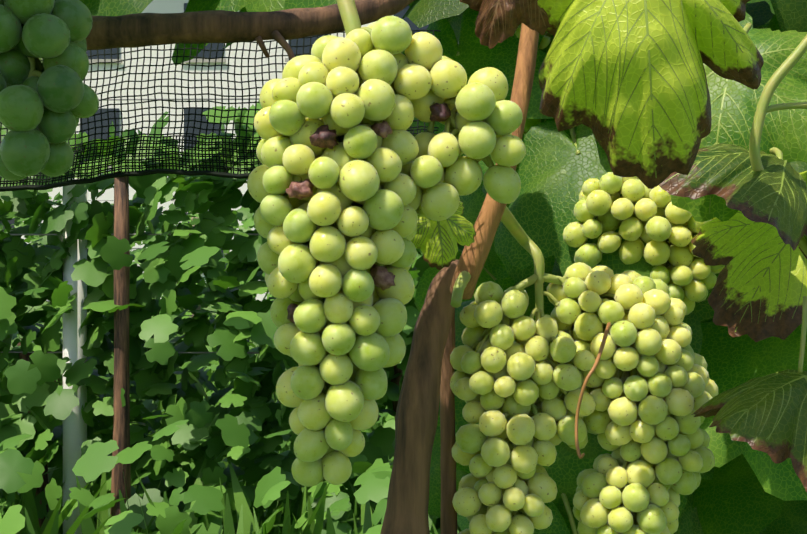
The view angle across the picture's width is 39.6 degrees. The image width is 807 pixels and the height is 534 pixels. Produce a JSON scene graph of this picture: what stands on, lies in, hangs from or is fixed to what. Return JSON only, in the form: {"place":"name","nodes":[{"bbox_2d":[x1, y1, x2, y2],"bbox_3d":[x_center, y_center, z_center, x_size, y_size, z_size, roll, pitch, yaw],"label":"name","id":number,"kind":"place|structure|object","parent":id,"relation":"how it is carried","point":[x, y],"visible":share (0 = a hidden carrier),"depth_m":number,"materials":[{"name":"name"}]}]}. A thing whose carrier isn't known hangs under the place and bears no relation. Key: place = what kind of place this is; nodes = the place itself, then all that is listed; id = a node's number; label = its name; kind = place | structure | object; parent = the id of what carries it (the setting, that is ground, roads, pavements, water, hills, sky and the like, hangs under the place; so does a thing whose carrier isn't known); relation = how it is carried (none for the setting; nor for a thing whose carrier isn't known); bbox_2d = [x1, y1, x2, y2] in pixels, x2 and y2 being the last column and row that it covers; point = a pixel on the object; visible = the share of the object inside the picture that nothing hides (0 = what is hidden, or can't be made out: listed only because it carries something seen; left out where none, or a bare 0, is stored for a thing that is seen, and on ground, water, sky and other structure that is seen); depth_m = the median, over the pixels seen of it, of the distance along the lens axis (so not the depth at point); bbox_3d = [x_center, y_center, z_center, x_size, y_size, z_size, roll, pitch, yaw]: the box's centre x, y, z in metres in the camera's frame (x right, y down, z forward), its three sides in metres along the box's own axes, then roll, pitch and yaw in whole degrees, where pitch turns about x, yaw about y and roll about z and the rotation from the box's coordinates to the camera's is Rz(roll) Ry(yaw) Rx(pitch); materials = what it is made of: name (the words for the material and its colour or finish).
{"place":"outdoors","nodes":[
{"label":"outdoors","id":0,"kind":"place"},
{"bbox_2d":[51,200,200,316],"bbox_3d":[-2.765,0.205,8.396,16.042,1.703,0.080,0,0,2],"label":"wire","id":1,"kind":"object","parent":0,"point":[199,307],"depth_m":8.35,"materials":[{"name":"grey metal"}]},
{"bbox_2d":[10,301,286,369],"bbox_3d":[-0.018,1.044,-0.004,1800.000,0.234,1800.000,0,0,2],"label":"ground grass","id":2,"kind":"structure","parent":0,"point":[207,308],"depth_m":25.87,"materials":[{"name":"green plant"}]},
{"bbox_2d":[63,178,86,533],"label":"metal trellis post","id":3,"kind":"object","parent":2,"relation":"on","point":[74,423],"visible":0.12,"depth_m":3.25,"materials":[{"name":"white galvanized metal"}]},
{"bbox_2d":[110,171,130,525],"bbox_3d":[-0.790,0.389,3.127,0.060,1.331,0.066,0,0,30],"label":"wooden post","id":4,"kind":"object","parent":2,"relation":"on","point":[121,426],"visible":0.65,"depth_m":3.11,"materials":[{"name":"brown wood"}]},
{"bbox_2d":[3,199,273,349],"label":"vine leaves","id":5,"kind":"object","parent":2,"relation":"on","point":[32,239],"depth_m":8.37,"materials":[{"name":"green plant"}]},
{"bbox_2d":[1,0,428,301],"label":"farm building","id":6,"kind":"structure","parent":2,"relation":"on","point":[166,6],"depth_m":34.24,"materials":[{"name":"plaster"},{"name":"glass"}]},
{"bbox_2d":[0,343,458,533],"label":"grass","id":7,"kind":"structure","parent":2,"relation":"on","point":[248,523],"depth_m":3.10,"materials":[{"name":"green plant"}]},
{"bbox_2d":[0,98,402,527],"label":"trellis wire","id":8,"kind":"object","parent":7,"relation":"on","point":[396,380],"visible":0.1,"depth_m":3.32,"materials":[{"name":"grey metal"}]},
{"bbox_2d":[86,0,458,533],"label":"vine trunk","id":9,"kind":"object","parent":7,"relation":"on","point":[428,375],"visible":0.75,"depth_m":0.52,"materials":[{"name":"brown wood"}]},
{"bbox_2d":[39,0,806,533],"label":"vine canopy leaves","id":10,"kind":"object","parent":9,"relation":"attached to","point":[743,488],"visible":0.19,"depth_m":0.74,"materials":[{"name":"green plant"}]},
{"bbox_2d":[0,0,98,180],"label":"grape cluster","id":11,"kind":"object","parent":10,"relation":"attached to","point":[49,101],"visible":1,"depth_m":0.37,"materials":[{"name":"green food"}]},
{"bbox_2d":[0,29,440,191],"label":"netting","id":12,"kind":"object","parent":10,"relation":"attached to","point":[87,180],"visible":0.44,"depth_m":0.47,"materials":[{"name":"black plastic"}]},
{"bbox_2d":[247,0,525,486],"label":"grape cluster","id":13,"kind":"object","parent":10,"relation":"attached to","point":[344,189],"visible":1,"depth_m":0.40,"materials":[{"name":"green food"}]},
{"bbox_2d":[460,0,551,48],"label":"dried leaf","id":14,"kind":"object","parent":10,"relation":"attached to","point":[498,21],"visible":1,"depth_m":0.45,"materials":[{"name":"brown plant"}]},
{"bbox_2d":[515,25,551,133],"bbox_3d":[0.084,-0.139,0.793,0.078,0.123,0.055,0,0,2],"label":"vine leaf","id":15,"kind":"object","parent":10,"relation":"attached to","point":[544,44],"visible":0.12,"depth_m":0.78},
{"bbox_2d":[450,206,717,533],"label":"grape cluster","id":16,"kind":"object","parent":10,"relation":"attached to","point":[651,387],"visible":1,"depth_m":0.54,"materials":[{"name":"green food"}]},
{"bbox_2d":[575,322,610,458],"bbox_3d":[0.088,0.055,0.506,0.008,0.058,0.038,0,0,35],"label":"dry tendril","id":17,"kind":"object","parent":16,"relation":"on","point":[588,376],"visible":0.96,"depth_m":0.49,"materials":[{"name":"brown plant"}]},
{"bbox_2d":[451,35,806,372],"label":"green shoots","id":18,"kind":"object","parent":10,"relation":"attached to","point":[781,72],"visible":0.88,"depth_m":0.51,"materials":[{"name":"green plant"}]},
{"bbox_2d":[659,143,806,258],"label":"vine leaf","id":19,"kind":"object","parent":18,"relation":"attached to","point":[774,192],"visible":0.92,"depth_m":0.51,"materials":[{"name":"green plant"}]},
{"bbox_2d":[563,172,724,314],"bbox_3d":[0.152,-0.016,0.690,0.106,0.092,0.060,0,0,2],"label":"grape cluster","id":20,"kind":"object","parent":10,"relation":"on","point":[665,230],"visible":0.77,"depth_m":0.67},
{"bbox_2d":[537,0,763,188],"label":"vine leaf","id":21,"kind":"object","parent":10,"relation":"attached to","point":[625,81],"visible":1,"depth_m":0.43,"materials":[{"name":"green plant"}]},
{"bbox_2d":[670,23,806,221],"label":"vine leaf","id":22,"kind":"object","parent":10,"relation":"attached to","point":[734,104],"visible":0.25,"depth_m":0.58,"materials":[{"name":"green plant"}]},
{"bbox_2d":[691,171,806,341],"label":"vine leaf","id":23,"kind":"object","parent":10,"relation":"attached to","point":[758,292],"visible":0.62,"depth_m":0.60,"materials":[{"name":"green plant"}]},
{"bbox_2d":[691,369,806,491],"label":"vine leaf","id":24,"kind":"object","parent":10,"relation":"attached to","point":[767,414],"visible":1,"depth_m":0.49,"materials":[{"name":"green plant"}]},
{"bbox_2d":[449,23,538,299],"bbox_3d":[0.044,-0.068,0.513,0.046,0.165,0.040,0,0,2],"label":"vine cane","id":25,"kind":"object","parent":9,"relation":"attached to","point":[473,258],"visible":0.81,"depth_m":0.50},
{"bbox_2d":[0,333,461,533],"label":"alley weeds","id":26,"kind":"object","parent":2,"relation":"on","point":[19,473],"visible":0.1,"depth_m":2.55,"materials":[{"name":"green plant"}]},
{"bbox_2d":[0,100,464,533],"bbox_3d":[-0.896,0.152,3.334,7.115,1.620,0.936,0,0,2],"label":"vine leaves","id":27,"kind":"object","parent":2,"relation":"on","point":[229,420],"visible":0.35,"depth_m":3.22,"materials":[{"name":"green plant"}]},
{"bbox_3d":[-3.682,0.180,10.927,20.040,1.753,0.079,0,0,2],"label":"vine row trellis","id":28,"kind":"object","parent":2,"relation":"on","visible":0},
{"bbox_2d":[1,194,272,349],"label":"vine leaves","id":29,"kind":"object","parent":28,"relation":"attached to","point":[27,240],"depth_m":10.87,"materials":[{"name":"green plant"}]},
{"bbox_2d":[54,248,273,394],"bbox_3d":[-1.819,0.230,5.863,11.097,1.653,0.079,0,0,2],"label":"vine row trellis","id":30,"kind":"object","parent":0,"point":[103,315],"depth_m":5.84,"materials":[{"name":"grey metal"}]},
{"bbox_2d":[411,201,475,269],"bbox_3d":[0.012,-0.024,0.473,0.035,0.053,0.018,-6,-15,-14],"label":"vine leaf","id":31,"kind":"object","parent":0,"point":[435,242],"visible":0.62,"depth_m":0.46,"materials":[{"name":"green plant"}]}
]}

